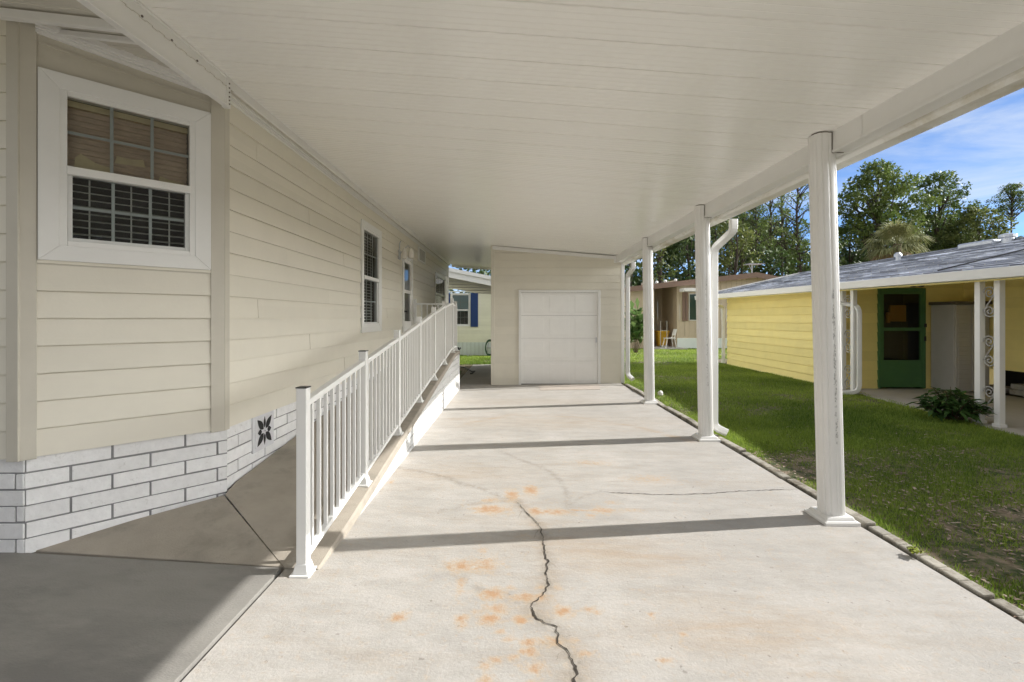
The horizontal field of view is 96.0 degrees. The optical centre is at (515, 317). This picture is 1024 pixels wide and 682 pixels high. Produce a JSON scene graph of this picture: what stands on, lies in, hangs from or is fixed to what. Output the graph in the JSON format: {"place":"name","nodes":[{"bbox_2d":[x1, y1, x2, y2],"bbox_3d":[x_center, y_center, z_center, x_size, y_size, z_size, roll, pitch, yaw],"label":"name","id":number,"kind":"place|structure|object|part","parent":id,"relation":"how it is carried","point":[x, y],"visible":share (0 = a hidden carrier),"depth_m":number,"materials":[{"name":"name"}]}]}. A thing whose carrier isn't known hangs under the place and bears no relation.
{"place":"outdoors","nodes":[
{"label":"outdoors","id":0,"kind":"place"},
{"bbox_2d":[0,552,280,681],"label":"walkway","id":1,"kind":"structure","parent":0,"point":[67,618],"depth_m":2.10,"materials":[{"name":"concrete"}]},
{"bbox_2d":[0,0,448,552],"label":"mobile home","id":2,"kind":"object","parent":1,"relation":"on","point":[197,286],"visible":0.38,"depth_m":2.94,"materials":[{"name":"beige plastic"}]},
{"bbox_2d":[38,67,210,269],"bbox_3d":[-2.473,-0.860,2.958,0.330,1.070,0.818,0,0,45],"label":"window","id":3,"kind":"structure","parent":2,"relation":"in","point":[124,176],"depth_m":2.89,"materials":[{"name":"white plastic"}]},
{"bbox_2d":[360,219,381,332],"bbox_3d":[-2.169,-0.552,6.487,0.330,1.496,0.886,0,0,0],"label":"window","id":4,"kind":"structure","parent":2,"relation":"in","point":[371,237],"depth_m":6.75,"materials":[{"name":"white plastic"}]},
{"bbox_2d":[401,256,412,332],"bbox_3d":[-2.017,-0.255,8.635,0.114,1.790,0.770,0,0,0],"label":"door","id":5,"kind":"structure","parent":2,"relation":"in","point":[405,324],"depth_m":8.79,"materials":[{"name":"white plastic"}]},
{"bbox_2d":[434,272,444,309],"bbox_3d":[-2.169,-0.630,12.435,0.330,1.060,1.630,0,0,0],"label":"window","id":6,"kind":"structure","parent":2,"relation":"in","point":[439,287],"depth_m":13.17,"materials":[{"name":"white plastic"}]},
{"bbox_2d":[539,385,599,389],"bbox_3d":[1.107,1.391,9.230,1.247,0.032,0.610,0,0,0],"label":"door mat","id":7,"kind":"object","parent":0,"point":[569,387],"depth_m":9.18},
{"bbox_2d":[182,364,1023,681],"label":"driveway","id":8,"kind":"structure","parent":0,"point":[434,568],"depth_m":2.52,"materials":[{"name":"concrete"}]},
{"bbox_2d":[34,351,459,572],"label":"access ramp","id":9,"kind":"structure","parent":8,"relation":"on","point":[261,496],"depth_m":2.96,"materials":[{"name":"concrete"}]},
{"bbox_2d":[289,298,458,578],"bbox_3d":[-1.163,0.521,5.765,0.110,1.765,6.580,0,0,0],"label":"ramp railing","id":10,"kind":"object","parent":9,"relation":"on","point":[414,357],"visible":1,"depth_m":3.43,"materials":[{"name":"white plastic"}]},
{"bbox_2d":[413,299,447,324],"bbox_3d":[-1.590,0.136,9.000,0.800,1.005,0.064,0,0,0],"label":"landing railing","id":11,"kind":"object","parent":9,"relation":"on","point":[415,303],"visible":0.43,"depth_m":8.98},
{"bbox_2d":[516,501,578,681],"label":"driveway crack","id":12,"kind":"object","parent":8,"relation":"on","point":[575,666],"visible":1,"depth_m":2.25,"materials":[{"name":"grey concrete"}]},
{"bbox_2d":[77,0,1023,526],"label":"carport","id":13,"kind":"object","parent":8,"relation":"on","point":[471,132],"visible":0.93,"depth_m":3.11,"materials":[{"name":"white metal"}]},
{"bbox_2d":[491,245,623,384],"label":"storage shed","id":14,"kind":"structure","parent":8,"relation":"on","point":[557,317],"depth_m":9.70,"materials":[{"name":"beige"}]},
{"bbox_2d":[521,293,597,383],"bbox_3d":[0.931,0.427,9.725,1.608,1.917,0.034,0,0,0],"label":"garage door","id":15,"kind":"structure","parent":14,"relation":"in","point":[554,349],"depth_m":9.71,"materials":[{"name":"white metal"}]},
{"bbox_2d":[604,489,791,494],"bbox_3d":[1.571,1.445,3.824,1.745,0.029,0.094,0,0,-4],"label":"driveway crack","id":16,"kind":"object","parent":8,"relation":"on","point":[702,493],"visible":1,"depth_m":3.79,"materials":[{"name":"grey concrete"}]},
{"bbox_2d":[249,347,1023,610],"bbox_3d":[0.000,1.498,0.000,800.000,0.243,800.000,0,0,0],"label":"ground","id":17,"kind":"structure","parent":0,"point":[999,557],"depth_m":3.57,"materials":[{"name":"green plant"}]},
{"bbox_2d":[449,268,490,355],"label":"pale house","id":18,"kind":"structure","parent":17,"relation":"on","point":[473,321],"depth_m":17.19,"materials":[{"name":"yellow"}]},
{"bbox_2d":[451,294,469,325],"bbox_3d":[-2.042,-0.299,17.340,0.717,1.218,0.319,0,0,0],"label":"window","id":19,"kind":"structure","parent":18,"relation":"in","point":[463,300],"depth_m":17.27,"materials":[{"name":"white glass"}]},
{"bbox_2d":[449,267,490,292],"bbox_3d":[-2.783,-1.202,30.735,3.734,5.458,2.885,0,0,27],"label":"broadleaf tree","id":20,"kind":"object","parent":17,"relation":"on","point":[483,272],"visible":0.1,"depth_m":30.72,"materials":[{"name":"green plant"}]},
{"bbox_2d":[485,339,490,355],"bbox_3d":[-0.932,1.101,16.950,0.358,0.642,0.220,0,0,0],"label":"hose reel","id":21,"kind":"object","parent":17,"relation":"on","point":[488,347],"visible":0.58,"depth_m":16.90,"materials":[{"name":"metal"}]},
{"bbox_2d":[627,385,638,391],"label":"edging block","id":22,"kind":"structure","parent":17,"relation":"on","point":[632,388],"depth_m":8.92,"materials":[{"name":"concrete"}]},
{"bbox_2d":[624,260,642,285],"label":"broadleaf tree","id":23,"kind":"object","parent":17,"relation":"on","point":[635,271],"visible":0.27,"depth_m":32.71,"materials":[{"name":"green plant"}]},
{"bbox_2d":[624,298,654,352],"bbox_3d":[4.894,0.293,18.671,1.524,2.260,1.784,0,0,0],"label":"tall plant","id":24,"kind":"object","parent":17,"relation":"on","point":[636,327],"visible":0.66,"depth_m":18.46,"materials":[{"name":"green plant"}]},
{"bbox_2d":[636,390,643,396],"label":"edging block","id":25,"kind":"structure","parent":17,"relation":"on","point":[640,392],"depth_m":8.42,"materials":[{"name":"concrete"}]},
{"bbox_2d":[638,246,677,282],"bbox_3d":[9.663,-2.197,31.094,2.613,7.466,1.754,0,0,21],"label":"broadleaf tree","id":26,"kind":"object","parent":17,"relation":"on","point":[660,259],"visible":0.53,"depth_m":30.79,"materials":[{"name":"green plant"}]},
{"bbox_2d":[655,398,665,408],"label":"edging block","id":27,"kind":"structure","parent":17,"relation":"on","point":[660,404],"depth_m":7.41,"materials":[{"name":"concrete"}]},
{"bbox_2d":[664,406,692,423],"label":"edging block","id":28,"kind":"structure","parent":17,"relation":"on","point":[681,416],"depth_m":6.68,"materials":[{"name":"concrete"}]},
{"bbox_2d":[663,235,695,280],"bbox_3d":[13.410,-2.846,36.029,2.908,8.724,2.768,0,0,-35],"label":"broadleaf tree","id":29,"kind":"object","parent":17,"relation":"on","point":[680,259],"visible":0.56,"depth_m":35.88,"materials":[{"name":"green plant"}]},
{"bbox_2d":[624,263,778,347],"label":"tan house","id":30,"kind":"structure","parent":17,"relation":"on","point":[674,303],"depth_m":21.49,"materials":[{"name":"brown wood"}]},
{"bbox_2d":[689,294,695,320],"bbox_3d":[8.600,-0.508,21.466,1.015,1.254,0.044,0,0,0],"label":"window","id":31,"kind":"structure","parent":30,"relation":"in","point":[692,302],"depth_m":21.44,"materials":[{"name":"glass"}]},
{"bbox_2d":[689,420,713,433],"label":"edging block","id":32,"kind":"structure","parent":17,"relation":"on","point":[693,423],"depth_m":6.14,"materials":[{"name":"concrete"}]},
{"bbox_2d":[710,221,735,271],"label":"broadleaf tree","id":33,"kind":"object","parent":17,"relation":"on","point":[715,234],"visible":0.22,"depth_m":45.70,"materials":[{"name":"green plant"}]},
{"bbox_2d":[713,434,745,454],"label":"edging block","id":34,"kind":"structure","parent":17,"relation":"on","point":[732,446],"depth_m":5.16,"materials":[{"name":"concrete"}]},
{"bbox_2d":[710,213,754,274],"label":"pine tree","id":35,"kind":"object","parent":17,"relation":"on","point":[737,216],"visible":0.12,"depth_m":40.72,"materials":[{"name":"green plant"}]},
{"bbox_2d":[710,217,765,275],"bbox_3d":[17.465,-3.188,36.187,4.225,9.418,3.199,0,0,-27],"label":"understory tree","id":36,"kind":"object","parent":17,"relation":"on","point":[734,270],"visible":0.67,"depth_m":35.81,"materials":[{"name":"green plant"}]},
{"bbox_2d":[722,205,770,273],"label":"pine tree","id":37,"kind":"object","parent":17,"relation":"on","point":[743,221],"visible":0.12,"depth_m":43.41,"materials":[{"name":"green plant"}]},
{"bbox_2d":[733,210,774,272],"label":"broadleaf tree","id":38,"kind":"object","parent":17,"relation":"on","point":[753,239],"visible":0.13,"depth_m":46.80,"materials":[{"name":"green plant"}]},
{"bbox_2d":[736,203,785,268],"bbox_3d":[20.560,-5.823,39.251,3.978,14.653,3.457,0,0,0],"label":"pine tree","id":39,"kind":"object","parent":17,"relation":"on","point":[756,217],"visible":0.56,"depth_m":38.83,"materials":[{"name":"green plant"}]},
{"bbox_2d":[741,452,789,481],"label":"edging block","id":40,"kind":"structure","parent":17,"relation":"on","point":[766,466],"depth_m":4.48,"materials":[{"name":"concrete"}]},
{"bbox_2d":[744,245,795,276],"bbox_3d":[20.396,-2.191,37.080,3.867,7.388,3.185,0,0,0],"label":"understory tree","id":41,"kind":"object","parent":17,"relation":"on","point":[768,266],"visible":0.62,"depth_m":36.55,"materials":[{"name":"green plant"}]},
{"bbox_2d":[748,199,793,256],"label":"pine tree","id":42,"kind":"object","parent":17,"relation":"on","point":[771,216],"visible":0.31,"depth_m":42.91,"materials":[{"name":"green plant"}]},
{"bbox_2d":[760,192,804,275],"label":"pine tree","id":43,"kind":"object","parent":17,"relation":"on","point":[782,234],"visible":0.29,"depth_m":44.85,"materials":[{"name":"green plant"}]},
{"bbox_2d":[761,210,809,276],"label":"broadleaf tree","id":44,"kind":"object","parent":17,"relation":"on","point":[787,221],"visible":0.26,"depth_m":48.70,"materials":[{"name":"green plant"}]},
{"bbox_2d":[766,184,809,272],"bbox_3d":[24.293,-7.008,39.972,4.071,17.019,4.444,0,0,-19],"label":"pine tree","id":45,"kind":"object","parent":17,"relation":"on","point":[799,195],"visible":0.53,"depth_m":39.92,"materials":[{"name":"green plant"}]},
{"bbox_2d":[784,239,810,274],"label":"understory tree","id":46,"kind":"object","parent":17,"relation":"on","point":[799,262],"visible":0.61,"depth_m":38.02,"materials":[{"name":"green plant"}]},
{"bbox_2d":[624,210,992,286],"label":"wood","id":47,"kind":"object","parent":17,"relation":"on","point":[676,246],"visible":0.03,"depth_m":57.97,"materials":[{"name":"green plant"}]},
{"bbox_2d":[787,479,875,530],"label":"edging block","id":48,"kind":"structure","parent":17,"relation":"on","point":[865,522],"depth_m":3.49,"materials":[{"name":"concrete"}]},
{"bbox_2d":[838,231,848,265],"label":"broadleaf tree","id":49,"kind":"object","parent":17,"relation":"on","point":[840,251],"visible":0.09,"depth_m":47.76,"materials":[{"name":"green plant"}]},
{"bbox_2d":[838,227,876,265],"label":"oak tree","id":50,"kind":"object","parent":17,"relation":"on","point":[845,254],"visible":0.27,"depth_m":51.31,"materials":[{"name":"green plant"}]},
{"bbox_2d":[695,233,1023,427],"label":"yellow house","id":51,"kind":"structure","parent":17,"relation":"on","point":[885,315],"depth_m":9.04,"materials":[{"name":"yellow wood"}]},
{"bbox_2d":[877,288,926,388],"bbox_3d":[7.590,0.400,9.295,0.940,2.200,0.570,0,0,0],"label":"screen door","id":52,"kind":"structure","parent":51,"relation":"in","point":[901,315],"depth_m":9.04,"materials":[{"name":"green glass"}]},
{"bbox_2d":[736,426,1023,621],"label":"fallen leaves","id":53,"kind":"object","parent":17,"relation":"on","point":[1009,550],"visible":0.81,"depth_m":3.59,"materials":[{"name":"brown plant"}]},
{"bbox_2d":[837,158,944,260],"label":"oak tree","id":54,"kind":"object","parent":17,"relation":"on","point":[876,211],"visible":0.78,"depth_m":40.95,"materials":[{"name":"leaf"},{"name":"bark"}]},
{"bbox_2d":[857,218,934,260],"bbox_3d":[20.726,-1.955,24.936,3.558,6.917,3.568,0,0,0],"label":"palm tree","id":55,"kind":"object","parent":17,"relation":"on","point":[900,229],"visible":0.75,"depth_m":24.79,"materials":[{"name":"green plant"}]},
{"bbox_2d":[885,222,944,253],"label":"oak tree","id":56,"kind":"object","parent":17,"relation":"on","point":[931,229],"visible":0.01,"depth_m":52.35,"materials":[{"name":"green plant"}]},
{"bbox_2d":[868,526,994,600],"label":"edging block","id":57,"kind":"structure","parent":17,"relation":"on","point":[976,589],"depth_m":2.74,"materials":[{"name":"concrete"}]},
{"bbox_2d":[906,544,923,553],"bbox_3d":[2.480,1.441,2.859,0.107,0.038,0.092,0,0,0],"label":"weed","id":58,"kind":"object","parent":57,"relation":"on","point":[913,550],"visible":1,"depth_m":2.85,"materials":[{"name":"green plant"}]},
{"bbox_2d":[902,170,994,253],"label":"oak tree","id":59,"kind":"object","parent":17,"relation":"on","point":[938,221],"visible":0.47,"depth_m":45.41,"materials":[{"name":"green plant"}]},
{"bbox_2d":[906,386,996,422],"bbox_3d":[5.970,1.182,6.264,0.929,0.482,0.962,0,0,-30],"label":"shrub","id":60,"kind":"object","parent":17,"relation":"on","point":[951,407],"visible":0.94,"depth_m":6.22,"materials":[{"name":"green plant"}]},
{"bbox_2d":[930,207,1022,251],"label":"oak tree","id":61,"kind":"object","parent":17,"relation":"on","point":[980,228],"visible":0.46,"depth_m":42.43,"materials":[{"name":"green plant"}]},
{"bbox_2d":[985,182,1023,232],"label":"pine tree","id":62,"kind":"object","parent":17,"relation":"on","point":[1014,197],"visible":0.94,"depth_m":45.83,"materials":[{"name":"green plant"}]},
{"bbox_2d":[989,599,1023,623],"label":"edging block","id":63,"kind":"structure","parent":17,"relation":"on","point":[1010,609],"depth_m":2.35,"materials":[{"name":"concrete"}]},
{"bbox_2d":[654,331,669,345],"bbox_3d":[7.093,0.990,22.300,0.580,0.740,0.560,0,0,0],"label":"bin","id":64,"kind":"object","parent":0,"point":[664,334],"visible":0.81,"depth_m":22.08,"materials":[{"name":"yellow plastic"}]},
{"bbox_2d":[654,344,687,349],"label":"entry path","id":65,"kind":"structure","parent":0,"point":[658,347],"depth_m":21.21,"materials":[{"name":"concrete"}]},
{"bbox_2d":[659,321,668,346],"bbox_3d":[7.057,0.753,21.875,0.364,1.214,0.250,0,0,0],"label":"garden trolley","id":66,"kind":"object","parent":65,"relation":"on","point":[660,345],"visible":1,"depth_m":21.88,"materials":[{"name":"white metal"}]},
{"bbox_2d":[662,329,676,347],"bbox_3d":[7.041,0.937,21.000,0.556,0.863,0.508,0,0,0],"label":"chair","id":67,"kind":"object","parent":65,"relation":"on","point":[674,332],"visible":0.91,"depth_m":20.85,"materials":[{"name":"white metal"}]},
{"bbox_2d":[449,88,1023,292],"label":"sky","id":68,"kind":"structure","parent":0,"point":[984,145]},
{"bbox_2d":[846,389,1023,436],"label":"patio","id":69,"kind":"structure","parent":0,"point":[1014,414],"depth_m":7.66,"materials":[{"name":"concrete"}]},
{"bbox_2d":[929,301,992,391],"bbox_3d":[8.475,0.530,8.785,0.710,1.680,0.550,0,0,0],"label":"storage cabinet","id":70,"kind":"object","parent":69,"relation":"on","point":[952,344],"visible":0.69,"depth_m":8.56,"materials":[{"name":"grey plastic"}]},
{"bbox_3d":[8.310,0.555,8.543,0.290,1.590,0.034,0,0,0],"label":"door","id":71,"kind":"part","parent":70,"relation":"part of","materials":[{"name":"grey plastic"}]},
{"bbox_3d":[8.640,0.555,8.543,0.290,1.590,0.034,0,0,0],"label":"door","id":72,"kind":"part","parent":70,"relation":"part of","materials":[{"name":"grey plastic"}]}
]}

